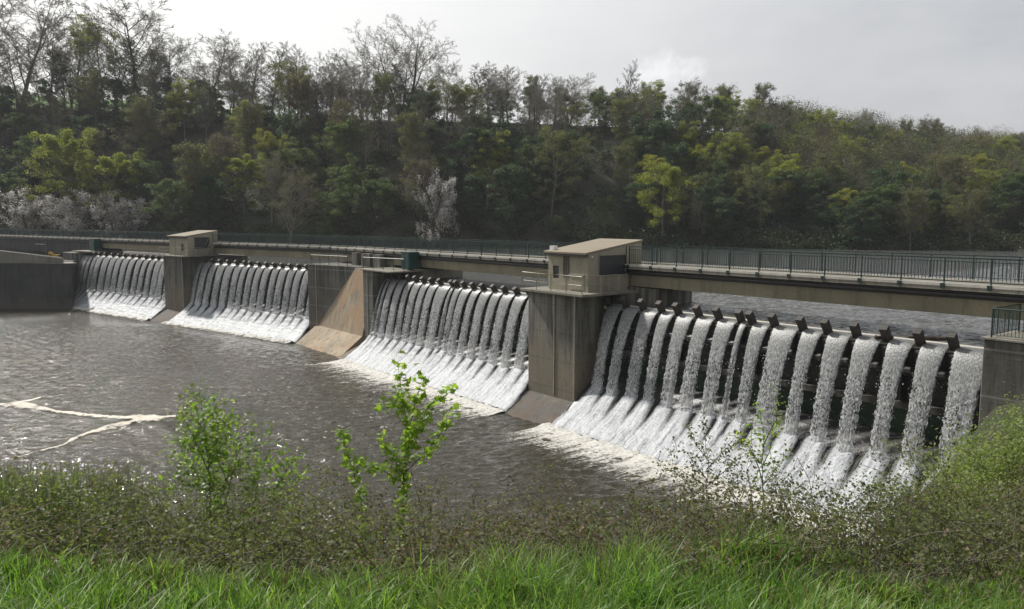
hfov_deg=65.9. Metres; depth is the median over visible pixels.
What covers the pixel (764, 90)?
budding tree
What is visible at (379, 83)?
budding tree
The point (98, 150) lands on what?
budding tree
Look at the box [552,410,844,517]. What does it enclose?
white water
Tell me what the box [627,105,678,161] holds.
ivy tree
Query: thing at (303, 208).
budding tree
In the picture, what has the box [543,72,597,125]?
bare tree
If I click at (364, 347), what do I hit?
water stream
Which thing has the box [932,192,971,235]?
budding tree
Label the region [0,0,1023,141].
sky
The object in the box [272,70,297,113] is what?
bare tree
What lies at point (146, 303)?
water stream
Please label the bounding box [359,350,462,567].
sapling
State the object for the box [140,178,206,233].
green tree
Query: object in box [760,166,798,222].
leafing tree
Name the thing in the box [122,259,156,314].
water stream
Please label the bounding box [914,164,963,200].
ivy tree
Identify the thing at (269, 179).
budding tree
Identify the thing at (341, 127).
green tree
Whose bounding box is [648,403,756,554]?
shrub
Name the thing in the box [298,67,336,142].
bare tree
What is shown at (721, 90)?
budding tree
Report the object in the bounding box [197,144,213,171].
leafing tree
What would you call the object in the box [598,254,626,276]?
window frame
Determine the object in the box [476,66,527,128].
bare tree
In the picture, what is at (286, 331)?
water stream
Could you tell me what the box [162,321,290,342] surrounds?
foam
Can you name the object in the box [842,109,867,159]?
budding tree
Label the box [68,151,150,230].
leafing tree
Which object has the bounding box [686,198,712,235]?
budding tree
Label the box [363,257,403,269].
guard rail
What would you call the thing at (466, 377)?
water stream
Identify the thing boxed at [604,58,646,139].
bare tree
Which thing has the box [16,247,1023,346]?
reservoir water
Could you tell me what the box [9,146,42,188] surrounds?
ivy tree
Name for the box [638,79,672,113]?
leafing tree
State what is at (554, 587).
grass
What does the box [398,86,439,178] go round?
bare tree
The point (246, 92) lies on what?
leafing tree
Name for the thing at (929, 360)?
water stream
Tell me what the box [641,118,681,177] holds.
ivy tree
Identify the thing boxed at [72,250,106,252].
landing
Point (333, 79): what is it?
bare tree
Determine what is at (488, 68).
bare tree
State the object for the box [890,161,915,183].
leafing tree
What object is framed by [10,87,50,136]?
budding tree
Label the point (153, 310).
water stream
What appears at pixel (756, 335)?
water stream
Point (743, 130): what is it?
budding tree
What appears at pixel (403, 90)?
bare tree
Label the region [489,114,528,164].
ivy tree
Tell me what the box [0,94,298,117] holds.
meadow
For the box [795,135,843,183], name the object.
budding tree
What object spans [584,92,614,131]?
budding tree
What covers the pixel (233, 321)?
water stream
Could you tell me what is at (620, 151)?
budding tree
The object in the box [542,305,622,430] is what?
water stream
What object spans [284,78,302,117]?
leafing tree
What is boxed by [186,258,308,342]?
spillway gate
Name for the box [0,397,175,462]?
drifting foam
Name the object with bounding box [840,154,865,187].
budding tree
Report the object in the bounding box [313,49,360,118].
bare tree
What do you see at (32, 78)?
bare tree
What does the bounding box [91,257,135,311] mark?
water stream
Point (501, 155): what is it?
leafing tree
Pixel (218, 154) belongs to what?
budding tree
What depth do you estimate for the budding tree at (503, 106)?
197.93 m
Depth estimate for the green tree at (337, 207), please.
149.29 m
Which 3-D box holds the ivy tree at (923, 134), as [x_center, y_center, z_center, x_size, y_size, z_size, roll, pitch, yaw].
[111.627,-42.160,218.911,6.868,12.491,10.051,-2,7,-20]
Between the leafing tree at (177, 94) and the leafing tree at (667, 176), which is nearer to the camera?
the leafing tree at (667, 176)
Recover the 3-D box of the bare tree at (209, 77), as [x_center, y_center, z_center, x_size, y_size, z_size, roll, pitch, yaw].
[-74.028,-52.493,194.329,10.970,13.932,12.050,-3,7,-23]
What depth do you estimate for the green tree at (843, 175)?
157.43 m
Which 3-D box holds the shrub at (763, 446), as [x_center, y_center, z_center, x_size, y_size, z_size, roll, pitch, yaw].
[2.451,2.086,7.687,0.663,2.695,0.453,-2,7,-16]
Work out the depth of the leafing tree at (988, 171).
164.81 m
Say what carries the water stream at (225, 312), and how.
on the spillway gate at (266, 264)
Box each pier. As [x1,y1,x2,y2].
[151,254,247,321]
[503,286,691,423]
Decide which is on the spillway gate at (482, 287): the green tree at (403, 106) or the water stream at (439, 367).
the water stream at (439, 367)
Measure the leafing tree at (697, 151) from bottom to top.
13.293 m
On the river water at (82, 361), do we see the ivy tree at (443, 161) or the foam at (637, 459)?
the foam at (637, 459)
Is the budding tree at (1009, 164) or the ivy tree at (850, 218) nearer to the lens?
the ivy tree at (850, 218)
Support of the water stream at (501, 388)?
on the spillway gate at (482, 287)
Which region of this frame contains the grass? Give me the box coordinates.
[0,505,1023,608]
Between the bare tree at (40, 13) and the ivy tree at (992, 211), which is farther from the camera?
the bare tree at (40, 13)
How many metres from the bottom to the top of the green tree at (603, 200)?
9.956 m
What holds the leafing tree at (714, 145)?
on the hillside
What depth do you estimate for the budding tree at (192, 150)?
154.76 m
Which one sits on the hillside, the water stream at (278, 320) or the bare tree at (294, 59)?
the bare tree at (294, 59)
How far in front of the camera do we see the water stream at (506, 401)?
53.49 m
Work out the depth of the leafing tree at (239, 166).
158.71 m
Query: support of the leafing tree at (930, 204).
on the hillside
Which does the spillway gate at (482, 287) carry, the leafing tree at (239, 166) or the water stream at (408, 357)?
the water stream at (408, 357)
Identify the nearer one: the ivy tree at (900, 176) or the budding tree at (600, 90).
the ivy tree at (900, 176)
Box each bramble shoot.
[429,476,485,566]
[508,475,544,558]
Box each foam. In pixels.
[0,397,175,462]
[73,306,149,320]
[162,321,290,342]
[316,359,503,418]
[510,422,881,554]
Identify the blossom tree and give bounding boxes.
[0,186,64,236]
[38,187,105,237]
[79,189,151,238]
[412,167,459,246]
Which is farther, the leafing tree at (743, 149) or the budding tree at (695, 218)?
the leafing tree at (743, 149)
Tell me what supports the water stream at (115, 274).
on the spillway gate at (132, 272)
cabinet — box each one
[89,239,101,250]
[401,251,418,269]
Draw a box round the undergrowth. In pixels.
[0,100,1023,250]
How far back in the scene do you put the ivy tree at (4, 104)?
187.35 m
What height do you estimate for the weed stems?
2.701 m
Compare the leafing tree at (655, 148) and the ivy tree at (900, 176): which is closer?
the ivy tree at (900, 176)
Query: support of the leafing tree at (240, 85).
on the hillside
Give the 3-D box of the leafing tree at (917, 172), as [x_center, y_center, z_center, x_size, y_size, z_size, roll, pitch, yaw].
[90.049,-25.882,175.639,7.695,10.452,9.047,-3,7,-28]
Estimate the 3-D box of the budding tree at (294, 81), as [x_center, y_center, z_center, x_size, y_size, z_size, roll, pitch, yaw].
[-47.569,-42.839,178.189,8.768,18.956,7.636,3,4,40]
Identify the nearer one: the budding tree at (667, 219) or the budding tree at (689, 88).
the budding tree at (667, 219)
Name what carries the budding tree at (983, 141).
on the hillside
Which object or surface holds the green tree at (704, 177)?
on the hillside
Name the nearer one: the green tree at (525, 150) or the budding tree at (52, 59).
the green tree at (525, 150)
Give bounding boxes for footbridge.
[0,228,111,241]
[92,231,232,250]
[211,233,353,259]
[329,236,658,285]
[626,245,1023,319]
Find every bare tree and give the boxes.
[0,0,57,65]
[0,0,96,110]
[0,38,45,97]
[0,39,26,95]
[0,62,12,94]
[19,57,44,107]
[24,17,79,96]
[35,87,77,134]
[40,16,104,107]
[44,45,75,110]
[49,0,202,111]
[59,73,81,118]
[61,44,117,94]
[97,50,158,98]
[100,37,143,105]
[143,28,208,101]
[167,66,194,102]
[171,28,255,118]
[189,60,229,118]
[208,42,252,116]
[219,54,260,134]
[231,41,274,105]
[243,75,268,103]
[244,41,301,111]
[268,43,316,106]
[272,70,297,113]
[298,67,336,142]
[298,72,318,130]
[302,51,362,126]
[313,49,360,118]
[326,60,389,143]
[339,59,372,119]
[341,13,459,121]
[346,114,379,176]
[369,68,404,123]
[369,75,398,115]
[375,101,400,169]
[388,64,420,111]
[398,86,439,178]
[426,53,467,120]
[440,93,449,118]
[441,105,491,169]
[456,64,492,112]
[457,119,476,174]
[471,61,505,110]
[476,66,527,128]
[491,64,523,120]
[517,86,549,143]
[518,73,554,142]
[536,93,570,165]
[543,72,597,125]
[543,77,571,131]
[575,108,592,131]
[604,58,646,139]
[613,85,636,145]
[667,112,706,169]
[701,82,727,124]
[744,103,774,132]
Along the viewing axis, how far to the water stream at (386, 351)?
68.82 m
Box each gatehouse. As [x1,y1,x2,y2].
[167,230,217,255]
[544,238,642,292]
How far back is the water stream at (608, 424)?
46.80 m
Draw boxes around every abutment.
[0,239,122,308]
[978,331,1023,426]
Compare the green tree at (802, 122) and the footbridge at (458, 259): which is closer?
the footbridge at (458, 259)
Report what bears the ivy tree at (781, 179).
on the hillside
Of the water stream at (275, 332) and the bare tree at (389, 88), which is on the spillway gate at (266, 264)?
the water stream at (275, 332)
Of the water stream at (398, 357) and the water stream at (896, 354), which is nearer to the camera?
the water stream at (896, 354)
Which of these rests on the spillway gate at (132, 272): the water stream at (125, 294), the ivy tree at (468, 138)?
the water stream at (125, 294)
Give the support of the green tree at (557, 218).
on the hillside
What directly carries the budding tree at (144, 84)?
on the hillside
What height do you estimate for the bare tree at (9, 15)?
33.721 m
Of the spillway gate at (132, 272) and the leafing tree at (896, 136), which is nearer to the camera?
the spillway gate at (132, 272)
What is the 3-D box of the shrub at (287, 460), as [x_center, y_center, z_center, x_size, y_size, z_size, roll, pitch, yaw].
[-2.139,2.053,7.113,0.606,1.695,0.482,-3,7,-27]
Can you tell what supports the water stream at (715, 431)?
on the spillway gate at (869, 404)
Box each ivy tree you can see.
[0,85,26,136]
[0,97,24,141]
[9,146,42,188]
[28,73,74,125]
[44,126,86,171]
[67,75,109,110]
[68,114,106,150]
[74,91,98,118]
[95,76,138,121]
[100,155,131,209]
[107,93,170,144]
[125,85,145,105]
[148,89,190,131]
[149,73,192,110]
[182,83,222,124]
[186,78,214,110]
[189,174,227,229]
[203,85,231,117]
[237,102,279,153]
[264,105,309,163]
[395,88,450,145]
[425,154,457,214]
[442,126,509,195]
[454,173,487,229]
[484,163,535,241]
[489,89,515,121]
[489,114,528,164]
[497,168,552,216]
[524,126,570,191]
[544,129,594,188]
[597,88,629,127]
[617,182,649,227]
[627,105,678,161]
[631,180,686,227]
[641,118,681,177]
[659,142,706,202]
[668,95,711,146]
[681,178,739,231]
[698,161,734,201]
[700,196,736,244]
[704,108,731,131]
[737,181,784,227]
[747,122,776,152]
[758,170,818,224]
[798,193,840,231]
[809,177,848,221]
[833,199,888,248]
[847,194,895,245]
[851,160,908,211]
[861,165,924,225]
[895,130,936,158]
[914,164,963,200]
[918,190,949,231]
[964,190,1016,229]
[985,179,1023,234]
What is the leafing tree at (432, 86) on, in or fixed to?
on the hillside
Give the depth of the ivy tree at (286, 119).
172.23 m
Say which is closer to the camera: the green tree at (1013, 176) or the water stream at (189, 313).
the water stream at (189, 313)
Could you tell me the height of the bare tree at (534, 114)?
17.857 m
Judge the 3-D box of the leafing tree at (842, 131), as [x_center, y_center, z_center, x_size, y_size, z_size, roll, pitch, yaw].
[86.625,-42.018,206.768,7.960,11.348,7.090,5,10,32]
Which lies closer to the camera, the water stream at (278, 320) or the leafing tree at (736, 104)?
the water stream at (278, 320)
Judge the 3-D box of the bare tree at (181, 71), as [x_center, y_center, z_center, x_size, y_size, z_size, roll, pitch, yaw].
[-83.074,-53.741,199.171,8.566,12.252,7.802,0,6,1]
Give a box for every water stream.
[73,255,104,306]
[74,255,98,303]
[75,255,90,294]
[75,255,94,298]
[76,255,86,288]
[77,256,111,307]
[85,256,117,308]
[90,257,123,309]
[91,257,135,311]
[103,258,137,311]
[110,258,144,313]
[117,258,150,313]
[121,259,162,316]
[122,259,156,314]
[134,264,163,316]
[143,285,164,319]
[149,304,164,319]
[168,262,204,321]
[175,262,211,322]
[181,263,219,324]
[187,263,231,325]
[198,264,235,326]
[206,264,243,327]
[212,265,249,328]
[217,265,262,329]
[227,266,265,331]
[236,266,272,332]
[243,267,280,334]
[243,267,289,335]
[247,268,297,337]
[266,268,305,337]
[275,269,307,338]
[284,299,308,341]
[340,278,387,358]
[340,279,391,360]
[350,279,398,362]
[359,279,406,364]
[366,281,413,367]
[371,281,421,369]
[374,282,429,371]
[387,283,438,374]
[389,286,454,378]
[396,284,450,378]
[411,286,461,381]
[418,287,471,383]
[426,288,480,388]
[434,289,498,389]
[442,291,502,394]
[454,292,515,397]
[467,294,527,401]
[479,299,528,407]
[488,369,527,411]
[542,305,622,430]
[571,307,639,439]
[584,309,657,441]
[605,311,674,448]
[621,313,694,452]
[639,315,714,459]
[659,318,736,465]
[674,322,770,478]
[678,321,747,466]
[715,325,798,484]
[741,328,822,491]
[770,331,851,498]
[794,335,881,510]
[823,338,914,518]
[857,342,948,526]
[922,346,982,489]
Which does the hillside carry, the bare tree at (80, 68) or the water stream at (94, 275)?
the bare tree at (80, 68)
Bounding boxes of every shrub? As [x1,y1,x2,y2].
[147,380,284,578]
[238,442,308,575]
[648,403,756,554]
[728,383,796,561]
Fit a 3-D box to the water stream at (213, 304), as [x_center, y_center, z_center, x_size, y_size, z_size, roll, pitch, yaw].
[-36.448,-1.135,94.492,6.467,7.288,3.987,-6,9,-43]
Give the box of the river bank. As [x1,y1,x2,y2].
[5,400,1023,608]
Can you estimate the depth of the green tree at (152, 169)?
161.87 m
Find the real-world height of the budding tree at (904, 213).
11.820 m
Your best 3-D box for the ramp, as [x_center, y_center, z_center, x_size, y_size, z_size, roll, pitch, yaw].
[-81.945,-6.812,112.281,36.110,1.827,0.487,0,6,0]
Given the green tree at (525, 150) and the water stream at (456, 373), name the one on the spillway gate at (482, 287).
the water stream at (456, 373)
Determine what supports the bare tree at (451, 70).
on the hillside
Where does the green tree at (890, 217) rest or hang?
on the hillside
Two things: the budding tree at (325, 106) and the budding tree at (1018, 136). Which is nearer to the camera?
the budding tree at (325, 106)
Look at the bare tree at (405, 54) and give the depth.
189.69 m
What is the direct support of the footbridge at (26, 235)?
on the abutment at (37, 285)
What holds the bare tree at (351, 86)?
on the hillside
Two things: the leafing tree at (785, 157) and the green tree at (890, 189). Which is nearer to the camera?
the green tree at (890, 189)
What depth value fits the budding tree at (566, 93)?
193.73 m
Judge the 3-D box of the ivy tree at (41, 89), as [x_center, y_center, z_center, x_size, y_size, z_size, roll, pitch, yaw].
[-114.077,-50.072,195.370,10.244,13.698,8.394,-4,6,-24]
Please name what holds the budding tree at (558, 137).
on the hillside
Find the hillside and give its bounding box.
[0,110,1023,249]
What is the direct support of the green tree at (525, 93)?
on the hillside
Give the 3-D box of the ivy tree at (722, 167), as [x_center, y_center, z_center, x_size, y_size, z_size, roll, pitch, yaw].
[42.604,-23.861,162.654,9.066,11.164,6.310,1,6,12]
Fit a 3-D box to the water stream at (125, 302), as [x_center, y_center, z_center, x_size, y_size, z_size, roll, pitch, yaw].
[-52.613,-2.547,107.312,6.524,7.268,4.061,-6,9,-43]
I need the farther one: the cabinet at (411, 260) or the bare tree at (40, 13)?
the bare tree at (40, 13)
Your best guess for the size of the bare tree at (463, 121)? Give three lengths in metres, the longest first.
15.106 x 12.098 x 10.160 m
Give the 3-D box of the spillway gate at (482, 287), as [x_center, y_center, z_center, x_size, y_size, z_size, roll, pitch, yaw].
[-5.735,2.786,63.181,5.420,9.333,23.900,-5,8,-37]
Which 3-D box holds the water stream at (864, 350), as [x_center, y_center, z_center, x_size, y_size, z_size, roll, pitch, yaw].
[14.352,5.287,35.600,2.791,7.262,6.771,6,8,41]
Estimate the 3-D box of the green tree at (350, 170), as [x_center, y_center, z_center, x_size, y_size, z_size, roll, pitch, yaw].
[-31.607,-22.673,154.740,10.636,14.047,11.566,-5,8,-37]
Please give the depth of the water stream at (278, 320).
86.76 m
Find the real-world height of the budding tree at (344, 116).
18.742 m
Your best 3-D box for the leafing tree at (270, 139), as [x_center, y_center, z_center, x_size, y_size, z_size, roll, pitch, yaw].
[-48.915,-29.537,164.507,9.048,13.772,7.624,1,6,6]
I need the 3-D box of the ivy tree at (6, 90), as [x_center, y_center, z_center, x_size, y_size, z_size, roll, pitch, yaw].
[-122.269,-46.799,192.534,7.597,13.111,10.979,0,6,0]
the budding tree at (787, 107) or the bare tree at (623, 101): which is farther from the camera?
the budding tree at (787, 107)
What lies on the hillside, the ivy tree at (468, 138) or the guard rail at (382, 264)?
the ivy tree at (468, 138)
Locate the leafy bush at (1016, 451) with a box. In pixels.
[853,381,1023,580]
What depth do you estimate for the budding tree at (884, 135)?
202.28 m
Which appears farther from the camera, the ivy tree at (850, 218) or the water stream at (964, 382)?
the ivy tree at (850, 218)
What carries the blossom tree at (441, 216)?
on the hillside
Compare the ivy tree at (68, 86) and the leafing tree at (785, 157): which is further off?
the ivy tree at (68, 86)
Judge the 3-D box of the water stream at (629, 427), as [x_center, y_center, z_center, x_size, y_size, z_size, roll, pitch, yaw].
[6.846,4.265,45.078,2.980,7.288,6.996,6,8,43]
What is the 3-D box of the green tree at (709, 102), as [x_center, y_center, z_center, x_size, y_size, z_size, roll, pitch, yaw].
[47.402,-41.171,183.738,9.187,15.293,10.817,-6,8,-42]
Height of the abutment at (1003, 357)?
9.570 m
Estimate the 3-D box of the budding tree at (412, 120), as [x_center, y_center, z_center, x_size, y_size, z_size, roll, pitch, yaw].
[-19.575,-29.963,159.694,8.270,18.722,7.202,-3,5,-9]
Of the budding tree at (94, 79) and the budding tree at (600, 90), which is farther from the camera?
the budding tree at (600, 90)
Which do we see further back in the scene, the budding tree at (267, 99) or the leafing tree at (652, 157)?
the budding tree at (267, 99)
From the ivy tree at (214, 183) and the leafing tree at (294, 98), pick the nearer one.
the ivy tree at (214, 183)
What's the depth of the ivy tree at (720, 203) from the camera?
146.46 m
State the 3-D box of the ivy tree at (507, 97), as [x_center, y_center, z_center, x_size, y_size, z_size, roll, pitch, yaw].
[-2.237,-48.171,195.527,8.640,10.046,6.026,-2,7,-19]
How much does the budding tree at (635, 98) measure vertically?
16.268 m
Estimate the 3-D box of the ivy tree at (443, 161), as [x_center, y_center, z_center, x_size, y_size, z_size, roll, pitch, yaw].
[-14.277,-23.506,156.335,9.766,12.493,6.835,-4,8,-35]
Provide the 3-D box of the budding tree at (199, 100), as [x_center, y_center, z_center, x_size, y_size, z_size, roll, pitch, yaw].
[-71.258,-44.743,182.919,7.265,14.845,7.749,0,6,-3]
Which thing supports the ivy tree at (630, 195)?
on the hillside
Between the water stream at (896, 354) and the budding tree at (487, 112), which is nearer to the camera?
the water stream at (896, 354)
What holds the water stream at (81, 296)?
on the spillway gate at (132, 272)
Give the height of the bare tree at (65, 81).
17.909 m
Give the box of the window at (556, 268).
[554,266,558,277]
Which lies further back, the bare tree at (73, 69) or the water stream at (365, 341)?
the bare tree at (73, 69)
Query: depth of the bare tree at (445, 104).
197.03 m
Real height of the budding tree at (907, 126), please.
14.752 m
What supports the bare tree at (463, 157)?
on the hillside
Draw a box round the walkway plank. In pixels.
[123,251,168,254]
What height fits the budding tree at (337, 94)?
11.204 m
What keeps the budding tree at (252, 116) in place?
on the hillside
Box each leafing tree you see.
[11,126,103,231]
[52,150,100,208]
[68,14,132,114]
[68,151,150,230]
[162,77,197,140]
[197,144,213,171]
[212,80,247,117]
[215,152,270,213]
[225,99,266,156]
[238,87,261,105]
[253,128,301,187]
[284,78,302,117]
[419,78,445,118]
[457,81,488,115]
[466,130,510,210]
[607,88,625,114]
[630,154,678,201]
[635,160,697,246]
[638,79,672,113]
[647,136,676,165]
[669,120,700,173]
[675,142,713,197]
[701,135,721,165]
[702,134,711,147]
[706,96,740,141]
[716,130,757,189]
[720,90,741,130]
[732,185,748,213]
[734,149,781,183]
[738,99,761,122]
[741,146,771,178]
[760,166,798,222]
[764,159,800,220]
[766,153,804,195]
[802,108,831,137]
[824,111,841,139]
[827,134,869,177]
[828,187,862,225]
[829,120,869,150]
[829,122,853,149]
[839,133,880,164]
[870,130,905,162]
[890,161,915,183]
[900,165,930,182]
[901,177,924,205]
[913,199,940,231]
[945,202,968,237]
[961,153,999,182]
[961,168,1000,224]
[979,134,1020,164]
[980,168,1006,199]
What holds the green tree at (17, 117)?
on the hillside
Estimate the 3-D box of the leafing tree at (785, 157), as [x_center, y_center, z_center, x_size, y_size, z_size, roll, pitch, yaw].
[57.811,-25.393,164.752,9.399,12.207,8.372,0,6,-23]
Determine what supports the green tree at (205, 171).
on the hillside
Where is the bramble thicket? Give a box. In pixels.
[0,421,1023,608]
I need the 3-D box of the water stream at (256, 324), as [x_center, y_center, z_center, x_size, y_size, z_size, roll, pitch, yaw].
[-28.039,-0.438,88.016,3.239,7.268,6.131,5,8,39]
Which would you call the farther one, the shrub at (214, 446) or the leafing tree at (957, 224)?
the leafing tree at (957, 224)
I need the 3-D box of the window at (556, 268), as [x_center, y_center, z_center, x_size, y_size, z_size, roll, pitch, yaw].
[2.963,-2.136,51.669,0.050,0.820,0.600,-5,8,-37]
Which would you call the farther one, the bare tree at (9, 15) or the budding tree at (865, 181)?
the bare tree at (9, 15)
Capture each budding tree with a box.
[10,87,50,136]
[43,48,78,103]
[65,67,120,131]
[79,127,105,195]
[106,85,128,112]
[107,92,182,168]
[121,45,178,109]
[126,65,165,115]
[172,139,218,226]
[189,80,221,141]
[201,132,246,200]
[223,98,270,175]
[228,80,248,108]
[248,150,298,224]
[259,58,313,127]
[259,84,278,116]
[269,160,323,243]
[275,70,314,118]
[278,69,318,145]
[308,86,329,119]
[319,95,371,176]
[320,81,334,109]
[323,82,356,119]
[353,88,375,122]
[363,71,401,156]
[390,81,414,114]
[394,107,434,198]
[394,153,445,230]
[421,78,487,154]
[452,92,473,120]
[478,83,511,117]
[481,105,493,126]
[487,91,515,120]
[519,124,601,217]
[524,74,540,117]
[542,84,571,124]
[547,102,603,156]
[570,100,583,128]
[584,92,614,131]
[593,86,605,126]
[600,87,666,156]
[609,97,632,146]
[610,143,633,203]
[626,83,655,127]
[631,94,674,128]
[657,199,673,241]
[666,77,710,127]
[673,174,715,228]
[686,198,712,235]
[709,137,749,192]
[713,83,737,132]
[718,116,758,174]
[723,169,757,219]
[734,159,797,226]
[747,82,778,118]
[767,181,785,222]
[769,97,802,135]
[786,132,818,165]
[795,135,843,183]
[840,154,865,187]
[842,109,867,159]
[850,165,874,197]
[862,108,878,150]
[870,131,900,158]
[892,181,932,245]
[897,118,914,137]
[898,187,929,249]
[914,114,946,152]
[919,152,980,194]
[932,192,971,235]
[935,152,959,185]
[939,183,969,206]
[940,184,1007,248]
[942,134,1000,157]
[944,152,971,199]
[967,130,991,150]
[970,127,983,151]
[973,134,999,163]
[992,172,1023,223]
[996,159,1014,203]
[1010,131,1023,161]
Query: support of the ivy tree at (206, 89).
on the hillside
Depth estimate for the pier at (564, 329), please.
50.61 m
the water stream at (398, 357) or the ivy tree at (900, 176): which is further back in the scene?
the ivy tree at (900, 176)
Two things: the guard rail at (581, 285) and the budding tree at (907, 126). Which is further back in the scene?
the budding tree at (907, 126)
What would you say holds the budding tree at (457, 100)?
on the hillside
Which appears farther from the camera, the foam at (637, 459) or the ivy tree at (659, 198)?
the ivy tree at (659, 198)
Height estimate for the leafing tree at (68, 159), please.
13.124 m
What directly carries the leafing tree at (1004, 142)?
on the hillside
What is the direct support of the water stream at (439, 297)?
on the spillway gate at (482, 287)
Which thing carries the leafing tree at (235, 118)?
on the hillside
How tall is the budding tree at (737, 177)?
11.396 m
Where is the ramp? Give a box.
[0,250,63,262]
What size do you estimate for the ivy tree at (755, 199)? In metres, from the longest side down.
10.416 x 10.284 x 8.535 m
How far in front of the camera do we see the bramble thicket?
5.63 m
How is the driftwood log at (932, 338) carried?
on the spillway gate at (869, 404)
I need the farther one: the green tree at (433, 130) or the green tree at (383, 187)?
the green tree at (433, 130)
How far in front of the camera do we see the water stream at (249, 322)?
89.52 m
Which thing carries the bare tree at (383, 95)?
on the hillside
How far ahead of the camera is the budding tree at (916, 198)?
137.47 m
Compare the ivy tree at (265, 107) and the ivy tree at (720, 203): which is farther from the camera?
the ivy tree at (265, 107)
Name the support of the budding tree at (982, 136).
on the hillside
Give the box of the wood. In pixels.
[733,91,1023,220]
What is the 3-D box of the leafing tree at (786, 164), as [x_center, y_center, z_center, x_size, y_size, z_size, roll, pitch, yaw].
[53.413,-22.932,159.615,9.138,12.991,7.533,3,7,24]
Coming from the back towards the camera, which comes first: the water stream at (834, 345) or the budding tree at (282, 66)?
the budding tree at (282, 66)
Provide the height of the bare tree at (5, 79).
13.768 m
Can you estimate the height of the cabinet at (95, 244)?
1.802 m
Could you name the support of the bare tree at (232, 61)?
on the hillside
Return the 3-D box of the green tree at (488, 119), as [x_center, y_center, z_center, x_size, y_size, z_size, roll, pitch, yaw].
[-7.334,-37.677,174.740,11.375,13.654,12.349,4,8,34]
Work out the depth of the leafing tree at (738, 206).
156.91 m
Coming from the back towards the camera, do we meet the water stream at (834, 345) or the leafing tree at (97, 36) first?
the leafing tree at (97, 36)
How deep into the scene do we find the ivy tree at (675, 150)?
161.69 m
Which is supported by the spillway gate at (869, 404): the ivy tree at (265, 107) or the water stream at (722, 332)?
the water stream at (722, 332)
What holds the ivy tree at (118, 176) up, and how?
on the hillside
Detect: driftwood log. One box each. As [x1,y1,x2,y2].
[874,335,893,338]
[925,334,946,340]
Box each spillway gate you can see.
[76,252,165,313]
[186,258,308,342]
[363,273,528,399]
[563,295,983,496]
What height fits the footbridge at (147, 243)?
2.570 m
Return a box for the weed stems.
[0,452,246,567]
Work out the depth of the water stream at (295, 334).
83.06 m
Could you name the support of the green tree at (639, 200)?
on the hillside
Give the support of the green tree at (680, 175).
on the hillside
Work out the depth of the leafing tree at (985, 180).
152.40 m
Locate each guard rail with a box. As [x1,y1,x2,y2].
[159,246,202,255]
[311,255,347,265]
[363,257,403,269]
[522,270,618,294]
[990,303,1023,337]
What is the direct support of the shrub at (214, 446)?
on the river bank
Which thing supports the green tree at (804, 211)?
on the hillside
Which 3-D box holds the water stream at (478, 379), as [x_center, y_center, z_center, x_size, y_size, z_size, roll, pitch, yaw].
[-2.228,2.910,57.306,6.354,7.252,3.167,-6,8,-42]
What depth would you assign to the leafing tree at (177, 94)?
182.46 m
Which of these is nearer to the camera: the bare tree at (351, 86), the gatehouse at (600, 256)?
the gatehouse at (600, 256)
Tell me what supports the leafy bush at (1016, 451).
on the river bank
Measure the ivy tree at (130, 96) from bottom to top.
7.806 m
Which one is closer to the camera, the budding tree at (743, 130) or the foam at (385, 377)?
the foam at (385, 377)
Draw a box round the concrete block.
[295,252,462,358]
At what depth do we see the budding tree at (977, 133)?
234.84 m
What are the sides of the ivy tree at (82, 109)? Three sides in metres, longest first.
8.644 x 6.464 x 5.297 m
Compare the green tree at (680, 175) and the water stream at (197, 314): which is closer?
the water stream at (197, 314)
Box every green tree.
[0,135,75,199]
[0,172,29,232]
[2,112,50,151]
[117,147,169,212]
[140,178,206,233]
[172,149,222,210]
[270,136,325,199]
[312,118,367,181]
[312,179,371,246]
[324,153,385,223]
[340,177,396,239]
[385,103,423,152]
[391,120,440,161]
[448,103,501,159]
[487,144,530,195]
[509,135,548,177]
[513,85,545,126]
[547,215,569,241]
[559,95,575,118]
[577,90,610,134]
[586,195,617,236]
[620,126,649,175]
[621,180,658,219]
[670,173,705,215]
[674,114,704,149]
[689,161,733,214]
[693,95,743,156]
[724,116,771,163]
[770,125,803,156]
[787,171,826,220]
[788,107,809,125]
[790,113,823,143]
[796,155,860,219]
[848,183,906,234]
[855,123,885,157]
[856,198,893,230]
[882,170,909,179]
[918,181,965,224]
[925,155,962,178]
[943,141,996,173]
[959,177,992,218]
[987,147,1009,164]
[993,172,1023,233]
[1001,166,1023,203]
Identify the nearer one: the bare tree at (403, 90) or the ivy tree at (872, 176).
the ivy tree at (872, 176)
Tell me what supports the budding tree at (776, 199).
on the hillside
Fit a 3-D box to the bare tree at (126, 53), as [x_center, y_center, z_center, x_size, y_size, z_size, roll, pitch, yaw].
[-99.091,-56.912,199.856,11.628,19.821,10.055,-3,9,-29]
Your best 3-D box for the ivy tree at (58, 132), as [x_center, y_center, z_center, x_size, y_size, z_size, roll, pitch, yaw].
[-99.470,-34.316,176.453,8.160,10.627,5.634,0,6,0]
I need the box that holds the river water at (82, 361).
[0,308,886,574]
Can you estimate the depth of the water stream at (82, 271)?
117.98 m
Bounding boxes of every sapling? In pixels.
[333,429,372,574]
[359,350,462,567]
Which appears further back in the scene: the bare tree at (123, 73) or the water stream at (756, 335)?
the bare tree at (123, 73)
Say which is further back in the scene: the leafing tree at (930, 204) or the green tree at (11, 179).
the green tree at (11, 179)
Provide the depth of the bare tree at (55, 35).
204.36 m
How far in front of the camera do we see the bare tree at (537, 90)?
176.84 m
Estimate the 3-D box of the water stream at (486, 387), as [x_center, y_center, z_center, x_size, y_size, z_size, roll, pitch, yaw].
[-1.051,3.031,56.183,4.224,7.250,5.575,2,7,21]
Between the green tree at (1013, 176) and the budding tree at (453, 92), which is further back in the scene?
the budding tree at (453, 92)
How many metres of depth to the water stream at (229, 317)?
92.29 m
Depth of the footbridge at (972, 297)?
40.03 m

